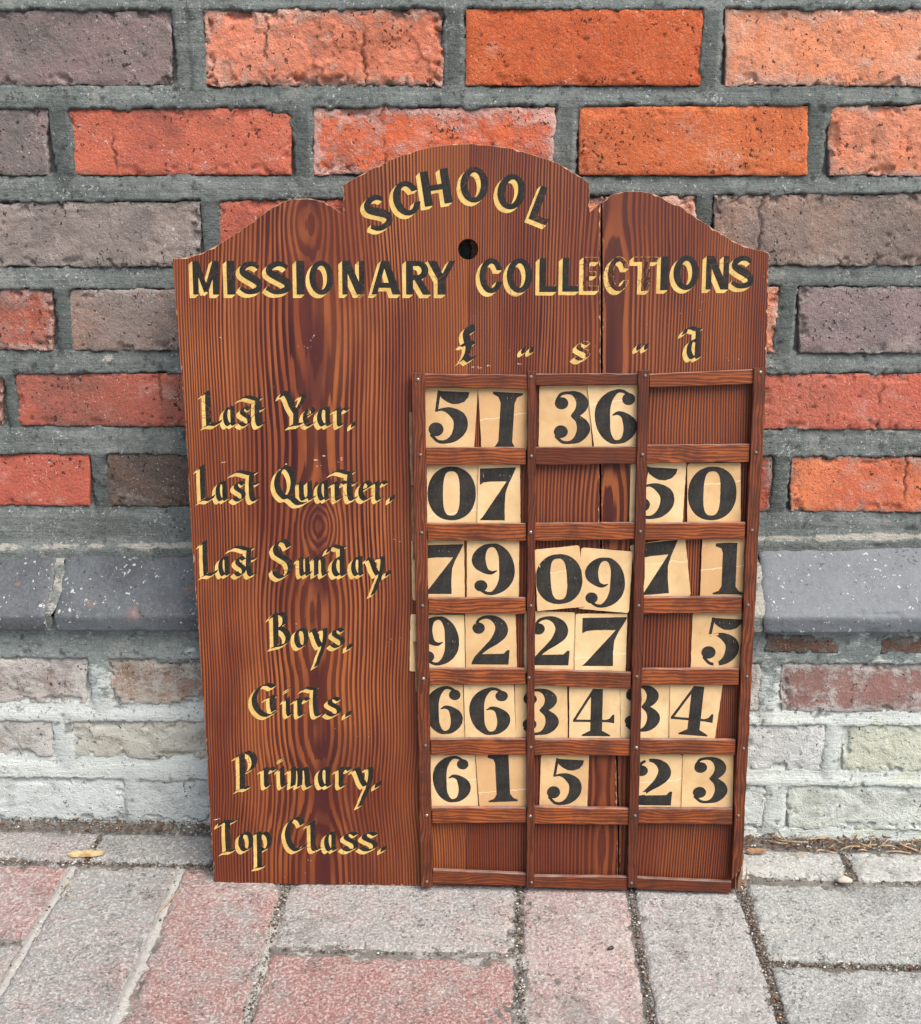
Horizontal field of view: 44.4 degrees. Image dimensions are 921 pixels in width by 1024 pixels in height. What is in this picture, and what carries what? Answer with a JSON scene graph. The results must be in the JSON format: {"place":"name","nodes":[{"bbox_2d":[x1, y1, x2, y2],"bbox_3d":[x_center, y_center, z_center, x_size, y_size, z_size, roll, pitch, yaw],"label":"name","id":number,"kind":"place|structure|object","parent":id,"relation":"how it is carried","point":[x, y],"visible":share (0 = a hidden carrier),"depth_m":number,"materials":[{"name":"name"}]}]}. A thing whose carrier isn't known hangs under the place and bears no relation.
{"place":"outdoors","nodes":[
{"label":"outdoors","id":0,"kind":"place"},
{"bbox_2d":[0,820,920,1023],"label":"pavement","id":1,"kind":"structure","parent":0,"point":[198,941],"depth_m":1.04,"materials":[{"name":"brick"}]},
{"bbox_2d":[68,850,103,856],"bbox_3d":[-0.385,0.351,1.162,0.036,0.004,0.009,-2,19,-4],"label":"wood chip","id":2,"kind":"object","parent":1,"relation":"on","point":[88,853],"visible":1,"depth_m":1.16,"materials":[{"name":"beige wood"}]},
{"bbox_2d":[0,817,917,853],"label":"leaf litter","id":3,"kind":"object","parent":1,"relation":"on","point":[776,837],"visible":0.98,"depth_m":1.19,"materials":[{"name":"brown plant"}]},
{"bbox_2d":[0,816,920,1023],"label":"grit","id":4,"kind":"object","parent":1,"relation":"on","point":[759,954],"visible":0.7,"depth_m":1.06,"materials":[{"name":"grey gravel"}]},
{"bbox_2d":[173,144,768,892],"bbox_3d":[0.009,0.024,1.063,0.543,0.713,0.029,0,9,1],"label":"notice board","id":5,"kind":"object","parent":1,"relation":"on","point":[321,346],"visible":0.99,"depth_m":1.05,"materials":[{"name":"brown wood"}]},
{"bbox_2d":[409,614,464,670],"bbox_3d":[-0.022,0.125,1.075,0.054,0.056,0.001,0,9,2],"label":"number card","id":6,"kind":"object","parent":5,"relation":"attached to","point":[446,640],"visible":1,"depth_m":1.07,"materials":[{"name":"beige"}]},
{"bbox_2d":[411,540,464,599],"bbox_3d":[-0.021,0.055,1.064,0.050,0.059,0.002,0,10,2],"label":"number card","id":7,"kind":"object","parent":5,"relation":"attached to","point":[446,573],"visible":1,"depth_m":1.06,"materials":[{"name":"beige cardboard"}]},
{"bbox_2d":[429,684,464,740],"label":"number card","id":8,"kind":"object","parent":5,"relation":"attached to","point":[446,711],"visible":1,"depth_m":1.09,"materials":[{"name":"beige"}]},
{"bbox_2d":[425,387,477,446],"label":"number card","id":9,"kind":"object","parent":5,"relation":"attached to","point":[450,417],"visible":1,"depth_m":1.04,"materials":[{"name":"beige"}]},
{"bbox_2d":[426,465,477,522],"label":"number card","id":10,"kind":"object","parent":5,"relation":"attached to","point":[452,493],"visible":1,"depth_m":1.05,"materials":[{"name":"beige paper"}]},
{"bbox_2d":[431,755,477,805],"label":"number card","id":11,"kind":"object","parent":5,"relation":"attached to","point":[453,780],"visible":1,"depth_m":1.10,"materials":[{"name":"beige"}]},
{"bbox_2d":[464,684,515,736],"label":"number card","id":12,"kind":"object","parent":5,"relation":"attached to","point":[489,709],"visible":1,"depth_m":1.08,"materials":[{"name":"beige cardboard"}]},
{"bbox_2d":[465,614,516,667],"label":"number card","id":13,"kind":"object","parent":5,"relation":"attached to","point":[490,640],"visible":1,"depth_m":1.07,"materials":[{"name":"beige"}]},
{"bbox_2d":[467,541,518,596],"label":"number card","id":14,"kind":"object","parent":5,"relation":"attached to","point":[492,568],"visible":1,"depth_m":1.06,"materials":[{"name":"beige cardboard"}]},
{"bbox_2d":[477,464,520,522],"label":"number card","id":15,"kind":"object","parent":5,"relation":"attached to","point":[498,493],"visible":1,"depth_m":1.05,"materials":[{"name":"beige"}]},
{"bbox_2d":[475,755,526,809],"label":"number card","id":16,"kind":"object","parent":5,"relation":"attached to","point":[501,780],"visible":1,"depth_m":1.09,"materials":[{"name":"beige"}]},
{"bbox_2d":[478,387,527,449],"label":"number card","id":17,"kind":"object","parent":5,"relation":"attached to","point":[503,417],"visible":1,"depth_m":1.04,"materials":[{"name":"beige"}]},
{"bbox_2d":[515,684,567,737],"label":"number card","id":18,"kind":"object","parent":5,"relation":"attached to","point":[551,712],"visible":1,"depth_m":1.08,"materials":[{"name":"beige"}]},
{"bbox_2d":[524,611,574,672],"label":"number card","id":19,"kind":"object","parent":5,"relation":"attached to","point":[554,640],"visible":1,"depth_m":1.07,"materials":[{"name":"beige"}]},
{"bbox_2d":[535,545,584,610],"bbox_3d":[0.093,0.062,1.059,0.048,0.063,0.004,0,9,-3],"label":"number card","id":20,"kind":"object","parent":5,"relation":"attached to","point":[559,580],"visible":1,"depth_m":1.06,"materials":[{"name":"beige cardboard"}]},
{"bbox_2d":[539,755,588,805],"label":"number card","id":21,"kind":"object","parent":5,"relation":"attached to","point":[563,780],"visible":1,"depth_m":1.09,"materials":[{"name":"beige"}]},
{"bbox_2d":[538,385,591,446],"bbox_3d":[0.097,-0.087,1.039,0.050,0.060,0.006,0,5,2],"label":"number card","id":22,"kind":"object","parent":5,"relation":"on","point":[564,417],"visible":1,"depth_m":1.04,"materials":[{"name":"beige paper"}]},
{"bbox_2d":[569,687,619,737],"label":"number card","id":23,"kind":"object","parent":5,"relation":"attached to","point":[594,712],"visible":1,"depth_m":1.08,"materials":[{"name":"beige cardboard"}]},
{"bbox_2d":[574,613,626,670],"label":"number card","id":24,"kind":"object","parent":5,"relation":"attached to","point":[600,641],"visible":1,"depth_m":1.07,"materials":[{"name":"beige cardboard"}]},
{"bbox_2d":[578,548,632,612],"bbox_3d":[0.136,0.064,1.059,0.050,0.062,0.005,1,5,2],"label":"number card","id":25,"kind":"object","parent":5,"relation":"attached to","point":[606,575],"visible":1,"depth_m":1.06,"materials":[{"name":"beige"}]},
{"bbox_2d":[587,385,636,445],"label":"number card","id":26,"kind":"object","parent":5,"relation":"attached to","point":[613,411],"visible":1,"depth_m":1.04,"materials":[{"name":"beige"}]},
{"bbox_2d":[620,685,669,738],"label":"number card","id":27,"kind":"object","parent":5,"relation":"attached to","point":[655,704],"visible":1,"depth_m":1.08,"materials":[{"name":"beige"}]},
{"bbox_2d":[629,463,685,522],"bbox_3d":[0.183,-0.017,1.048,0.052,0.059,0.001,0,9,2],"label":"number card","id":28,"kind":"object","parent":5,"relation":"attached to","point":[665,487],"visible":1,"depth_m":1.05,"materials":[{"name":"beige paper"}]},
{"bbox_2d":[630,540,690,595],"bbox_3d":[0.188,0.053,1.059,0.058,0.062,0.001,0,9,2],"label":"number card","id":29,"kind":"object","parent":5,"relation":"attached to","point":[666,568],"visible":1,"depth_m":1.06,"materials":[{"name":"beige paper"}]},
{"bbox_2d":[639,754,682,806],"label":"number card","id":30,"kind":"object","parent":5,"relation":"attached to","point":[660,782],"visible":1,"depth_m":1.09,"materials":[{"name":"beige"}]},
{"bbox_2d":[669,685,722,737],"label":"number card","id":31,"kind":"object","parent":5,"relation":"attached to","point":[694,711],"visible":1,"depth_m":1.08,"materials":[{"name":"beige cardboard"}]},
{"bbox_2d":[681,754,733,810],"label":"number card","id":32,"kind":"object","parent":5,"relation":"attached to","point":[707,780],"visible":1,"depth_m":1.09,"materials":[{"name":"beige"}]},
{"bbox_2d":[687,463,740,521],"bbox_3d":[0.235,-0.016,1.046,0.051,0.060,0.001,0,9,2],"label":"number card","id":33,"kind":"object","parent":5,"relation":"attached to","point":[713,491],"visible":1,"depth_m":1.05,"materials":[{"name":"beige paper"}]},
{"bbox_2d":[691,612,741,667],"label":"number card","id":34,"kind":"object","parent":5,"relation":"attached to","point":[716,640],"visible":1,"depth_m":1.07,"materials":[{"name":"beige cardboard"}]},
{"bbox_2d":[700,538,744,595],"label":"number card","id":35,"kind":"object","parent":5,"relation":"attached to","point":[722,565],"visible":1,"depth_m":1.06,"materials":[{"name":"beige paper"}]},
{"bbox_2d":[61,830,920,911],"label":"straw","id":36,"kind":"object","parent":1,"relation":"on","point":[784,840],"visible":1,"depth_m":1.17,"materials":[{"name":"beige plant"}]},
{"bbox_2d":[746,848,765,853],"bbox_3d":[0.305,0.349,1.166,0.021,0.003,0.008,-1,19,-3],"label":"wood chip","id":37,"kind":"object","parent":1,"relation":"on","point":[755,850],"visible":1,"depth_m":1.16,"materials":[{"name":"brown wood"}]},
{"bbox_2d":[837,875,852,882],"bbox_3d":[0.381,0.364,1.121,0.016,0.006,0.010,1,19,2],"label":"pebble","id":38,"kind":"object","parent":1,"relation":"on","point":[843,879],"visible":1,"depth_m":1.12,"materials":[{"name":"white stone"}]},
{"label":"ground","id":39,"kind":"structure","parent":0,"visible":0},
{"bbox_2d":[0,0,920,841],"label":"brick wall","id":40,"kind":"structure","parent":39,"relation":"on","point":[144,144],"depth_m":1.05,"materials":[{"name":"brick"}]}
]}

